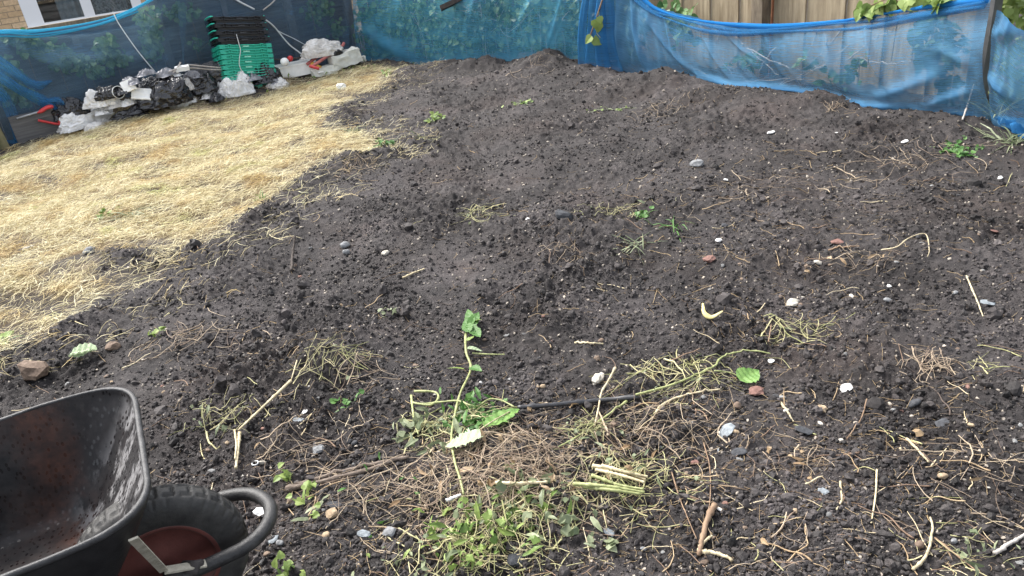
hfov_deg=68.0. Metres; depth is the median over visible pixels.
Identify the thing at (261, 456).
weed clump
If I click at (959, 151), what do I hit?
weed plant
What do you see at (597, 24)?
leafy sprig
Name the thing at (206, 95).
plastic scrap
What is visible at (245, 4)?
cord
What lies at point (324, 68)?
plaster block
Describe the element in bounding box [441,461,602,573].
weed pile
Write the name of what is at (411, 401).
bent stem
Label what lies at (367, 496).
weed pile
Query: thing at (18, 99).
creeper
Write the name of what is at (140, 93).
foam slab
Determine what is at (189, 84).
sack
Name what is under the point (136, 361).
dry stem
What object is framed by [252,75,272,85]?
plastic scrap
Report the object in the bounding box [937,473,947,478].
pebble
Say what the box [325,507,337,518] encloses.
stone
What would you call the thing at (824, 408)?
stone
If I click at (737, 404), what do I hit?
pebble
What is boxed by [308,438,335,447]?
root piece
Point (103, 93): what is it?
bin bag
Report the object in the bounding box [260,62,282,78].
bin bag
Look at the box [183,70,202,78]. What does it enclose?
plastic scrap
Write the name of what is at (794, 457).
weed clump
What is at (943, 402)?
root piece
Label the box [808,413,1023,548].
weed clump
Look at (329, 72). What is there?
plaster block
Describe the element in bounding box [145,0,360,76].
timber fence
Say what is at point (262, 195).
grass tuft
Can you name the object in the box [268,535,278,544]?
slate piece
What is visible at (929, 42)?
climbing plant
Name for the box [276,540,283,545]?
stone
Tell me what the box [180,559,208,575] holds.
metal bracket
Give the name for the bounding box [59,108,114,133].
sack
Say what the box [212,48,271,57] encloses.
crate
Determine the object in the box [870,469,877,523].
dry stem
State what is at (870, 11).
climbing plant
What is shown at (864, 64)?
climbing plant
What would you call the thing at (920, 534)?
dry stem
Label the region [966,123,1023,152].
grass tuft
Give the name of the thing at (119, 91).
plastic scrap
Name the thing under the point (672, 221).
grass tuft
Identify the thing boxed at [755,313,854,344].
weed clump
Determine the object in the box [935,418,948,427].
slate piece
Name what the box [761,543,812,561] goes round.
dry stem
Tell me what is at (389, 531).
stone
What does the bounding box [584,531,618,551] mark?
seedling
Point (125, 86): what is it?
foam slab
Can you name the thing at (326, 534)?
stone
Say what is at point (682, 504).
dry stem
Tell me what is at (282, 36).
strap
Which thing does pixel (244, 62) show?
crate
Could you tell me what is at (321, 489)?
dry stem
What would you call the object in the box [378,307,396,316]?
seedling
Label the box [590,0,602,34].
stick
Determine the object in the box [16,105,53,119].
garden tool
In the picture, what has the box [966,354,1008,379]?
weed clump
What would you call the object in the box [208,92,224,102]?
plastic scrap
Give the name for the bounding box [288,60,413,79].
weed heap
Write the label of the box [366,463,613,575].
weed pile
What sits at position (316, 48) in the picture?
sack
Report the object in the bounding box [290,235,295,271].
stick
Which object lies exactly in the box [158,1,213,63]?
creeper
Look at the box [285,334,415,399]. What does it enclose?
weed clump
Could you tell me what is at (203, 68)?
twig
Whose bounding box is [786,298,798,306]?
stone
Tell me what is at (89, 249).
stone
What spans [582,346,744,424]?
weed pile
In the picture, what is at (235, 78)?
crate
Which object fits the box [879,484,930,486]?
root piece
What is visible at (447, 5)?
plank
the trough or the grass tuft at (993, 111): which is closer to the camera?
the grass tuft at (993, 111)
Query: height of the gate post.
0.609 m
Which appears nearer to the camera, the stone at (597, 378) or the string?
the stone at (597, 378)
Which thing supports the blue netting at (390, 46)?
attached to the timber fence at (362, 9)
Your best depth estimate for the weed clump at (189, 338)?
3.47 m
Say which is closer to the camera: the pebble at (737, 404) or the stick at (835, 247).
the pebble at (737, 404)
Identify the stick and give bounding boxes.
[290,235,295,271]
[402,268,424,277]
[446,493,460,501]
[486,480,547,485]
[574,341,603,344]
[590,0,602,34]
[697,502,733,561]
[781,402,793,421]
[828,245,858,250]
[836,480,842,509]
[905,437,929,462]
[911,517,933,570]
[966,275,983,316]
[992,533,1023,554]
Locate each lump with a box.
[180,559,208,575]
[280,58,288,65]
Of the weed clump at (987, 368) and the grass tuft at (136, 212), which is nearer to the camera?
the weed clump at (987, 368)
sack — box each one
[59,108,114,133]
[82,89,119,109]
[84,121,105,131]
[180,77,194,89]
[217,71,255,97]
[265,77,289,89]
[299,38,343,59]
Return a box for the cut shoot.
[467,346,504,354]
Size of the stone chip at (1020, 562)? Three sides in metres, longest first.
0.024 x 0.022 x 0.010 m
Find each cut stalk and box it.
[573,482,644,493]
[583,486,640,494]
[591,473,643,490]
[592,464,645,480]
[595,468,644,483]
[601,464,647,477]
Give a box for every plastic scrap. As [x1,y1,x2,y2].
[94,107,112,115]
[95,117,111,122]
[103,100,121,109]
[115,87,130,95]
[121,76,140,84]
[121,98,136,106]
[127,104,144,115]
[135,68,155,76]
[155,68,179,77]
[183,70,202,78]
[200,91,213,99]
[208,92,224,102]
[246,72,261,81]
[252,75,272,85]
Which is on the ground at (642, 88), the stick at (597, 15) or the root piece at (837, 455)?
the root piece at (837, 455)
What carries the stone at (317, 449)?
on the ground at (642, 88)
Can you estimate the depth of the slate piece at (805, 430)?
2.49 m
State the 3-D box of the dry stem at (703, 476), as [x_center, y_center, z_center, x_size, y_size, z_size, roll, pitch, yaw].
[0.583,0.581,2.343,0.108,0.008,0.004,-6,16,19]
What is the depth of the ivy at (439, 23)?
9.32 m
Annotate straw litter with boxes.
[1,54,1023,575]
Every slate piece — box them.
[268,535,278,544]
[327,501,341,507]
[357,529,370,536]
[603,528,614,536]
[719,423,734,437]
[731,448,746,455]
[795,425,812,434]
[818,487,828,494]
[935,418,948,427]
[980,300,994,304]
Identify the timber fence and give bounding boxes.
[0,10,165,139]
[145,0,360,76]
[357,0,588,56]
[648,0,1002,105]
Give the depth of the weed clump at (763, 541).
2.04 m
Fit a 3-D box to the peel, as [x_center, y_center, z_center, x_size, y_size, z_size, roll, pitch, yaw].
[0.831,0.102,3.197,0.098,0.039,0.056,17,36,40]
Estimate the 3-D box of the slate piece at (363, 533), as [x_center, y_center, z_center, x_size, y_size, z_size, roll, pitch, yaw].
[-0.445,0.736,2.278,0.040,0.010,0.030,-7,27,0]
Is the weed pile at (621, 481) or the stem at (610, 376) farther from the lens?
the stem at (610, 376)
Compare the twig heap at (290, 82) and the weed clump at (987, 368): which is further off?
the twig heap at (290, 82)
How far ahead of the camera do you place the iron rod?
6.48 m
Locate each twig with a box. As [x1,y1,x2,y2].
[175,67,221,71]
[188,64,220,67]
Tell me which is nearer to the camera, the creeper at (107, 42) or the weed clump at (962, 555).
the weed clump at (962, 555)
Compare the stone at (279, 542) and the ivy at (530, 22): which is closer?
the stone at (279, 542)
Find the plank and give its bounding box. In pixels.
[440,0,464,10]
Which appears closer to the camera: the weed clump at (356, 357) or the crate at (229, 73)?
the weed clump at (356, 357)
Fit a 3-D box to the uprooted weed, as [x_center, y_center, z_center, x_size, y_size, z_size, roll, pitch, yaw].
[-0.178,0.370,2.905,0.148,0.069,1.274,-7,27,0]
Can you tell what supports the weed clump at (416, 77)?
on the ground at (642, 88)
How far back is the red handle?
8.01 m
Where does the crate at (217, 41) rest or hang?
on the crate at (242, 47)
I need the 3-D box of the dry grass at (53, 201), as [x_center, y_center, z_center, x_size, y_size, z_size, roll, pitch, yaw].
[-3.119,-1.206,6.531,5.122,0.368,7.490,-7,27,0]
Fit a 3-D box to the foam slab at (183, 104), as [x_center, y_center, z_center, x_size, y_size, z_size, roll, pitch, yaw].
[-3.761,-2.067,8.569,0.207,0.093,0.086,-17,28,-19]
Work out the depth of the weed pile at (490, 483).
2.41 m
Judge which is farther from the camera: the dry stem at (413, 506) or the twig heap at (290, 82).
the twig heap at (290, 82)
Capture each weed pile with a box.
[280,433,504,545]
[329,405,745,574]
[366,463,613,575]
[392,406,504,459]
[414,387,517,450]
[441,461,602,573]
[480,376,806,528]
[522,439,727,549]
[553,407,624,453]
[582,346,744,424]
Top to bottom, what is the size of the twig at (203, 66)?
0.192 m
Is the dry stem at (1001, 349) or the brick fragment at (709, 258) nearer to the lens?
the dry stem at (1001, 349)
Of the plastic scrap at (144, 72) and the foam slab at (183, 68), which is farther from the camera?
the foam slab at (183, 68)
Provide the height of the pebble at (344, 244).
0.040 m
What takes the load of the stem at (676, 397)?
on the ground at (642, 88)
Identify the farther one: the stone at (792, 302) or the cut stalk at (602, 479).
the stone at (792, 302)
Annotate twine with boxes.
[113,12,154,70]
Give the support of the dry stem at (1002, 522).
on the ground at (642, 88)
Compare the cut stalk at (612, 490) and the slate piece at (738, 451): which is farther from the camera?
the slate piece at (738, 451)
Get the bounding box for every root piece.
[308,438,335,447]
[421,530,438,559]
[512,457,544,480]
[812,452,859,457]
[858,505,913,538]
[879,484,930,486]
[929,386,950,415]
[957,521,988,542]
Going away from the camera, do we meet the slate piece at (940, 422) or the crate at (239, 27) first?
the slate piece at (940, 422)
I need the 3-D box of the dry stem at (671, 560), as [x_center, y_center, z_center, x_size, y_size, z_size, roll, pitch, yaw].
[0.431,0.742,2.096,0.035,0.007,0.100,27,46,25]
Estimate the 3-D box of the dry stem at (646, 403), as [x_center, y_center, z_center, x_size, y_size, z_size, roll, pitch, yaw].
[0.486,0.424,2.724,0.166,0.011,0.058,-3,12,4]
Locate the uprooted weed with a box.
[450,309,481,494]
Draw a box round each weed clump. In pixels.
[128,309,269,363]
[169,387,278,458]
[249,394,381,478]
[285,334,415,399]
[321,152,385,177]
[321,351,404,394]
[351,508,487,575]
[381,64,450,91]
[397,130,441,141]
[412,203,514,224]
[507,53,557,77]
[519,235,601,271]
[571,200,675,218]
[626,170,903,221]
[628,87,736,120]
[708,510,884,574]
[751,437,856,479]
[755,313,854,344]
[789,236,906,282]
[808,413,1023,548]
[817,135,1014,190]
[819,100,845,112]
[888,521,1023,575]
[894,343,967,388]
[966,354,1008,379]
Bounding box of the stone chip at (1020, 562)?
[1015,560,1023,564]
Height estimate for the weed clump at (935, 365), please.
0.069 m
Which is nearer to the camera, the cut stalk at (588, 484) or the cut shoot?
the cut stalk at (588, 484)
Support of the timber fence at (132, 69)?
on the ground at (642, 88)
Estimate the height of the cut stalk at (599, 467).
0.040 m
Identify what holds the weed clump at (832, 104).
on the ground at (642, 88)
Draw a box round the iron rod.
[768,0,773,75]
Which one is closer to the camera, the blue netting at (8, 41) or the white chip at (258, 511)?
the white chip at (258, 511)
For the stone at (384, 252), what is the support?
on the ground at (642, 88)
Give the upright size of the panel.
0.280 m
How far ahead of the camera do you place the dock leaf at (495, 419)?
2.63 m
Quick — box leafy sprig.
[585,12,602,45]
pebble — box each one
[340,241,349,247]
[342,249,349,253]
[699,559,708,565]
[734,401,740,408]
[908,398,920,407]
[915,540,923,548]
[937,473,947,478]
[951,538,957,543]
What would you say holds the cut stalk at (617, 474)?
on the ground at (642, 88)
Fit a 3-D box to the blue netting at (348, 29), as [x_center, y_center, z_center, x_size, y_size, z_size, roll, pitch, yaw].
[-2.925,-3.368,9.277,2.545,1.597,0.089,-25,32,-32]
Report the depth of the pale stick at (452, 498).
2.33 m
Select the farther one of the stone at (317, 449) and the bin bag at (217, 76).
the bin bag at (217, 76)
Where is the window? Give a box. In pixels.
[18,0,140,27]
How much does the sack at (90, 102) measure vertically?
0.199 m
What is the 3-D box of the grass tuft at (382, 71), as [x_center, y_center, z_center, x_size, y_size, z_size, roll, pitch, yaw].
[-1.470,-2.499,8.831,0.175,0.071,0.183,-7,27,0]
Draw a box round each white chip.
[252,507,263,516]
[840,383,852,392]
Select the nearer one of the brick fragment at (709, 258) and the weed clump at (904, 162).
the brick fragment at (709, 258)
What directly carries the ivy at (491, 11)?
on the ground at (642, 88)
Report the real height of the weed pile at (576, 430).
0.088 m
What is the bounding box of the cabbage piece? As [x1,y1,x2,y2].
[68,343,96,356]
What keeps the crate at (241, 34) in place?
on the crate at (217, 41)
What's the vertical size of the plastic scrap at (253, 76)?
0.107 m
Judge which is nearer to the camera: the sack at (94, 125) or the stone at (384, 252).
the stone at (384, 252)
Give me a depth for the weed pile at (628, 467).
2.57 m
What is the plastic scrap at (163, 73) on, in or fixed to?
on the bin bag at (170, 91)
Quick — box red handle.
[38,119,60,124]
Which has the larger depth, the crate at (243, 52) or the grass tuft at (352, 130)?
the crate at (243, 52)
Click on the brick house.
(16, 14)
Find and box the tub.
[112,86,124,98]
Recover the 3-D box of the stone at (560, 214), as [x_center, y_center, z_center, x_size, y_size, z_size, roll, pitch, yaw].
[0.293,-0.401,4.238,0.102,0.077,0.061,1,28,16]
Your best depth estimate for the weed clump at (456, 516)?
2.16 m
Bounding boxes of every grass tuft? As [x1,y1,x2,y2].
[105,205,156,225]
[255,189,269,199]
[337,125,366,134]
[381,69,390,76]
[612,231,659,263]
[644,217,691,240]
[955,89,1010,119]
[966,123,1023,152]
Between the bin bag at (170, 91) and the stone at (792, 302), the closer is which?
the stone at (792, 302)
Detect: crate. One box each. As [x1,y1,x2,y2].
[204,15,265,25]
[206,22,267,33]
[208,29,268,40]
[210,36,270,46]
[211,43,271,52]
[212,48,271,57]
[213,53,272,61]
[219,59,273,65]
[220,64,273,70]
[221,69,274,75]
[222,74,268,86]
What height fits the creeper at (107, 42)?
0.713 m
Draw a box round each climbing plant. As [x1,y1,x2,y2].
[657,0,700,52]
[724,50,763,71]
[793,52,866,90]
[853,0,952,63]
[907,17,967,94]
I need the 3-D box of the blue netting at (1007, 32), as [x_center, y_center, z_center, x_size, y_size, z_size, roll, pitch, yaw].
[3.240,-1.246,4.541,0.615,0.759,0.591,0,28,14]
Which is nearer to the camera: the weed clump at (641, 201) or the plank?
the weed clump at (641, 201)
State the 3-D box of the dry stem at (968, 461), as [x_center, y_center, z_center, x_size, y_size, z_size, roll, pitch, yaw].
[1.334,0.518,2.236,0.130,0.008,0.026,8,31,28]
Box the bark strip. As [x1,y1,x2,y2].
[285,455,408,491]
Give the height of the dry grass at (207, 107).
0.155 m
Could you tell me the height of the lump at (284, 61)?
0.098 m
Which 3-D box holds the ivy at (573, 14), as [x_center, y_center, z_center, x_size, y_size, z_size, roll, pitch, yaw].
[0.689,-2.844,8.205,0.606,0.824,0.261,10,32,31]
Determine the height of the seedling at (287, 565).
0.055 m
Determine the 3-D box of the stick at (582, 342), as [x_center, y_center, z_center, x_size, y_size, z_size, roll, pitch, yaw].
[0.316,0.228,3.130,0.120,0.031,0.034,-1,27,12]
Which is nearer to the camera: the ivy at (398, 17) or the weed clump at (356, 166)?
the weed clump at (356, 166)
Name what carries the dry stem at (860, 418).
on the ground at (642, 88)
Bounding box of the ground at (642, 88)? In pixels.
[0,0,1023,575]
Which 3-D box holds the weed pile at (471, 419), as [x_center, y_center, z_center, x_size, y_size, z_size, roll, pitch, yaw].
[-0.162,0.473,2.677,0.376,0.110,0.349,5,29,22]
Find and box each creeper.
[0,54,37,111]
[14,27,114,89]
[91,32,133,78]
[132,5,164,69]
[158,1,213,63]
[299,0,346,40]
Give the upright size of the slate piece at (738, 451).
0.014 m
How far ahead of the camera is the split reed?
2.81 m
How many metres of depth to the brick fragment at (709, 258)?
3.59 m
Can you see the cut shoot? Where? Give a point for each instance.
(472, 347)
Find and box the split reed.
[234,360,297,468]
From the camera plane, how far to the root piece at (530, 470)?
2.40 m
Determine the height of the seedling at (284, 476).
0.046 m
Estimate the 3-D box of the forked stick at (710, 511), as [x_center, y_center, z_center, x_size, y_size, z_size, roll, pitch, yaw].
[0.553,0.687,2.133,0.091,0.037,0.213,-5,27,4]
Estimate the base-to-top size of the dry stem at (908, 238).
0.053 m
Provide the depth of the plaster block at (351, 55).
9.40 m
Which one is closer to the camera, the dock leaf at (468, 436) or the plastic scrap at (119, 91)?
the dock leaf at (468, 436)
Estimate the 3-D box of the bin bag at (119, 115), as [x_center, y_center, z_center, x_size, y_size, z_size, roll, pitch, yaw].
[-4.164,-1.906,8.273,0.409,0.105,0.209,-17,28,-19]
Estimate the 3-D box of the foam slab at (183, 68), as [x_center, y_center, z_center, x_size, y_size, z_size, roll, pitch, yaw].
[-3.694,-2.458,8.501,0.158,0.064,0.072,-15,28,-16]
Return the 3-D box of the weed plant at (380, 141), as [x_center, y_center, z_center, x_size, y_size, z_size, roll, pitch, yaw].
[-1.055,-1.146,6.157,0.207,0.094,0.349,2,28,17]
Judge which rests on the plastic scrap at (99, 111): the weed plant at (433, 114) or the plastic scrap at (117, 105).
the plastic scrap at (117, 105)
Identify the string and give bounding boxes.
[236,34,241,71]
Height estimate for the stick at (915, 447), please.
0.031 m
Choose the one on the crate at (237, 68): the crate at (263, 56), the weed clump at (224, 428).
the crate at (263, 56)
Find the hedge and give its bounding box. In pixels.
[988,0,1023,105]
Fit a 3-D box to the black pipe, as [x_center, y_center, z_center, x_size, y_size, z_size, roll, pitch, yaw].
[0.242,0.415,2.777,0.447,0.052,0.048,-7,27,0]
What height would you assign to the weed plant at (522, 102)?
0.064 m
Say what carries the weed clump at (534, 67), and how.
on the ground at (642, 88)
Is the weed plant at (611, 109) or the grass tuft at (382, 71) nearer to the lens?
the weed plant at (611, 109)
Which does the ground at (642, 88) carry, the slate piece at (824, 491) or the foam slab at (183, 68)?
the slate piece at (824, 491)
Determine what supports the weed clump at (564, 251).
on the ground at (642, 88)
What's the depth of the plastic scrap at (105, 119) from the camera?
8.28 m
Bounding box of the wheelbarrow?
[0,387,277,575]
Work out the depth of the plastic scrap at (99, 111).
8.15 m
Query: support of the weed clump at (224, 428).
on the ground at (642, 88)
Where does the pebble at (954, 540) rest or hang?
on the ground at (642, 88)
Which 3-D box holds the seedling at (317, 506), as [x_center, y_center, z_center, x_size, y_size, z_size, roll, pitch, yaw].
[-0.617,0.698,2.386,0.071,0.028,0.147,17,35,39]
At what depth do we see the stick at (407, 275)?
3.93 m
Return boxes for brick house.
[0,0,367,31]
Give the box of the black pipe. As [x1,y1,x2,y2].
[517,395,638,408]
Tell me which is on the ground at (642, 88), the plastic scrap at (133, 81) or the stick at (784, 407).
the stick at (784, 407)
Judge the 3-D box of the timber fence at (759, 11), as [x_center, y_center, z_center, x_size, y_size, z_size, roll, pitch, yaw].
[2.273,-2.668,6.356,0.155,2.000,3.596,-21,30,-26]
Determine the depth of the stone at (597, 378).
2.89 m
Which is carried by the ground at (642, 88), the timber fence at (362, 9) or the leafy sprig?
the timber fence at (362, 9)
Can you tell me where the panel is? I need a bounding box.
[7,109,59,143]
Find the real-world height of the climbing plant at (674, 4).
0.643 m
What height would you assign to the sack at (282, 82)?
0.130 m
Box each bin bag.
[51,97,90,122]
[94,85,122,100]
[111,109,149,121]
[134,75,193,110]
[182,63,217,94]
[201,61,260,82]
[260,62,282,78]
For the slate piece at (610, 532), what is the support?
on the ground at (642, 88)
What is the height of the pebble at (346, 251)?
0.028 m
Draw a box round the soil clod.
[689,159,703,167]
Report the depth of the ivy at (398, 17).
9.71 m
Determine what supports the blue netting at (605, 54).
on the ground at (642, 88)
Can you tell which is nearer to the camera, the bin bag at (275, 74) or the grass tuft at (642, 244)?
the grass tuft at (642, 244)
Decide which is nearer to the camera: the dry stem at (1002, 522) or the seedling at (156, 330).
the dry stem at (1002, 522)
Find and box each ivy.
[346,0,429,57]
[399,0,478,59]
[445,0,527,55]
[495,0,576,53]
[552,0,587,57]
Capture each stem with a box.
[122,353,149,368]
[302,480,343,498]
[397,505,428,509]
[410,394,418,434]
[413,390,514,407]
[464,554,520,558]
[558,400,627,447]
[594,366,615,426]
[625,402,669,410]
[635,349,770,395]
[655,388,720,413]
[662,542,673,571]
[671,472,696,539]
[686,475,718,476]
[703,442,710,508]
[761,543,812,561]
[787,526,808,560]
[846,398,867,438]
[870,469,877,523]
[881,233,929,256]
[907,511,932,555]
[922,496,965,504]
[934,537,974,569]
[940,460,990,470]
[973,521,1022,528]
[977,345,1021,356]
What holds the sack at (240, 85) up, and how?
on the ground at (642, 88)
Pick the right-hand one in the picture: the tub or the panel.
the tub
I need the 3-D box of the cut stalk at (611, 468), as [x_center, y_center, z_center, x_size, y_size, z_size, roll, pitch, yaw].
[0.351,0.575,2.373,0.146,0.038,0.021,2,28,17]
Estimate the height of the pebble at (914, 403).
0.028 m
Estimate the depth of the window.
11.01 m
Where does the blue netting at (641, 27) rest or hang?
on the ground at (642, 88)
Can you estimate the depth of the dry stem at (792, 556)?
2.04 m
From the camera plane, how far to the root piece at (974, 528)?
2.06 m
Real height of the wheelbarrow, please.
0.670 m
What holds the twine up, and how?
hanging from the blue netting at (8, 41)
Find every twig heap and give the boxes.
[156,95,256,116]
[255,73,342,91]
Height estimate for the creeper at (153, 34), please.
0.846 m
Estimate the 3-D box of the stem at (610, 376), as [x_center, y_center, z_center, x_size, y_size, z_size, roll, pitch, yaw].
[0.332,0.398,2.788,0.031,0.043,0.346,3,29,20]
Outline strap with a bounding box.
[265,20,300,53]
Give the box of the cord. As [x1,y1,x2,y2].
[236,0,254,9]
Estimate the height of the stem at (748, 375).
0.048 m
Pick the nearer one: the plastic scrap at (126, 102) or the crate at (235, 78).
the plastic scrap at (126, 102)
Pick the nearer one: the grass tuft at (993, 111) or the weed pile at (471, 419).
the weed pile at (471, 419)
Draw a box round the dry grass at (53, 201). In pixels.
[0,58,441,377]
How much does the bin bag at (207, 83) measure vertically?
0.311 m
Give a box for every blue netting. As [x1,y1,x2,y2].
[0,0,185,146]
[179,0,356,61]
[353,0,588,64]
[578,0,622,71]
[614,0,990,120]
[987,10,1023,138]
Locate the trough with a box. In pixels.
[274,59,315,77]
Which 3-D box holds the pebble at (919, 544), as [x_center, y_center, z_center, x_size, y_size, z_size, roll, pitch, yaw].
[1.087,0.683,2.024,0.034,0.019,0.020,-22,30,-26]
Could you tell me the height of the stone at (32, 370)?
0.090 m
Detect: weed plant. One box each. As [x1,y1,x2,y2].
[95,206,121,219]
[369,137,396,150]
[423,111,445,122]
[501,99,532,107]
[586,106,627,111]
[634,206,653,217]
[930,136,984,157]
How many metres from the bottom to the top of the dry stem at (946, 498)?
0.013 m
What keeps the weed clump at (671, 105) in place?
on the ground at (642, 88)
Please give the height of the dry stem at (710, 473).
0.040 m
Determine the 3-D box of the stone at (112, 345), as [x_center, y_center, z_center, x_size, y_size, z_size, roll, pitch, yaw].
[-1.853,0.269,3.520,0.068,0.039,0.051,-28,33,-35]
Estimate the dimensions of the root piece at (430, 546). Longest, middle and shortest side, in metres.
0.126 x 0.009 x 0.005 m
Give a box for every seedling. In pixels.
[0,330,23,344]
[148,326,165,336]
[271,550,305,575]
[273,462,291,481]
[285,480,316,505]
[291,495,328,520]
[329,389,363,411]
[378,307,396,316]
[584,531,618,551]
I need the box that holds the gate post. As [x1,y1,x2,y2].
[0,128,9,149]
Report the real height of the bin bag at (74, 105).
0.241 m
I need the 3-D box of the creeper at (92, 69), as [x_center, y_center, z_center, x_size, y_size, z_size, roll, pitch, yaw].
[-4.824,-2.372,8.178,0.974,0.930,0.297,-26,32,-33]
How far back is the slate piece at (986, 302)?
3.00 m
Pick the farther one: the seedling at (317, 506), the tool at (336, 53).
the tool at (336, 53)
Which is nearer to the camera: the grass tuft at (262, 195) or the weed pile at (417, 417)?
the weed pile at (417, 417)
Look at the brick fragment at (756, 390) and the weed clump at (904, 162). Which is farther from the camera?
the weed clump at (904, 162)
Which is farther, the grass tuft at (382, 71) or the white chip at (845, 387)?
the grass tuft at (382, 71)
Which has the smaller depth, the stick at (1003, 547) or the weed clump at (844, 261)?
the stick at (1003, 547)
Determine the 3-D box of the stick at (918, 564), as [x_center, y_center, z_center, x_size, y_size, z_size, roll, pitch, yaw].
[1.103,0.682,2.022,0.026,0.017,0.217,13,33,35]
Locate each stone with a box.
[17,360,49,380]
[83,246,95,254]
[105,341,120,350]
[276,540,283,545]
[312,444,324,453]
[322,531,329,536]
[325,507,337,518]
[381,250,388,255]
[382,526,395,536]
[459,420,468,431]
[507,553,524,566]
[555,209,573,219]
[592,372,603,384]
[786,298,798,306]
[818,405,827,412]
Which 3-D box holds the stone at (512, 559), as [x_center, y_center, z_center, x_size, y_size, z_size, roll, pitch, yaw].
[0.013,0.771,2.145,0.060,0.040,0.042,-21,30,-25]
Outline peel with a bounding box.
[702,303,722,318]
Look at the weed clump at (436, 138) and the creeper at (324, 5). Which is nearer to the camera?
the weed clump at (436, 138)
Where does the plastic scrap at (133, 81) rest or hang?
on the bin bag at (170, 91)
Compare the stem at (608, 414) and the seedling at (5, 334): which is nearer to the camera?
the stem at (608, 414)
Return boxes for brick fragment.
[702,255,715,262]
[749,386,763,395]
[831,238,843,244]
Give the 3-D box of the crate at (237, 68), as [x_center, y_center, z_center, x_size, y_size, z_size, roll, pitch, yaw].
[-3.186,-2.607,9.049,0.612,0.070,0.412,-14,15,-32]
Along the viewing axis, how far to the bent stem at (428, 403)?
2.78 m
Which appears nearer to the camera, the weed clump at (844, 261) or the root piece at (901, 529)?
the root piece at (901, 529)
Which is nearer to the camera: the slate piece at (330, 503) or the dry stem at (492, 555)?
the dry stem at (492, 555)
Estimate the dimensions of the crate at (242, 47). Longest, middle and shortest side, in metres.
0.612 x 0.412 x 0.070 m
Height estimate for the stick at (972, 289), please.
0.048 m
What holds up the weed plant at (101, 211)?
on the ground at (642, 88)
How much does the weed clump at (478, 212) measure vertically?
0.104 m
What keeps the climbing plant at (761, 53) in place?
on the ground at (642, 88)
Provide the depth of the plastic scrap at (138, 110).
8.23 m
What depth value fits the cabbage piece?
3.50 m
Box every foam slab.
[120,78,136,91]
[131,88,151,100]
[169,102,188,108]
[174,64,189,72]
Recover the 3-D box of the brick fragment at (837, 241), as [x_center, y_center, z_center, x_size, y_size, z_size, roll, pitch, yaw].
[1.539,-0.216,3.592,0.055,0.023,0.050,-7,27,0]
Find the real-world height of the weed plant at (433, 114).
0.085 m
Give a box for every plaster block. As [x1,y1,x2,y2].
[310,64,341,76]
[324,70,337,74]
[327,46,362,69]
[336,83,345,89]
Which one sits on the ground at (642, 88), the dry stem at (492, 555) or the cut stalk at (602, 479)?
the dry stem at (492, 555)
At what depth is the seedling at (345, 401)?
2.89 m
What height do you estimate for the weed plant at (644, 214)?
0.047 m
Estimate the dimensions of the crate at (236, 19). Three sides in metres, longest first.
0.646 x 0.412 x 0.085 m
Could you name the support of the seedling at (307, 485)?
on the ground at (642, 88)
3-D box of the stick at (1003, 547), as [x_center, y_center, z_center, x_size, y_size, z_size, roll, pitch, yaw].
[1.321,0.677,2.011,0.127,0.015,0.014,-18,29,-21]
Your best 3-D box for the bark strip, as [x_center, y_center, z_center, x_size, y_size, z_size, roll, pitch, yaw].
[-0.550,0.625,2.545,0.418,0.044,0.060,-10,27,-5]
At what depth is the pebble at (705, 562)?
2.06 m
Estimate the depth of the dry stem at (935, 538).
1.99 m
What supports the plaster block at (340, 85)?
on the ground at (642, 88)
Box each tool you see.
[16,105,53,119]
[306,42,344,69]
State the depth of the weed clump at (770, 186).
4.31 m
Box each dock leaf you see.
[445,428,482,447]
[479,408,519,429]

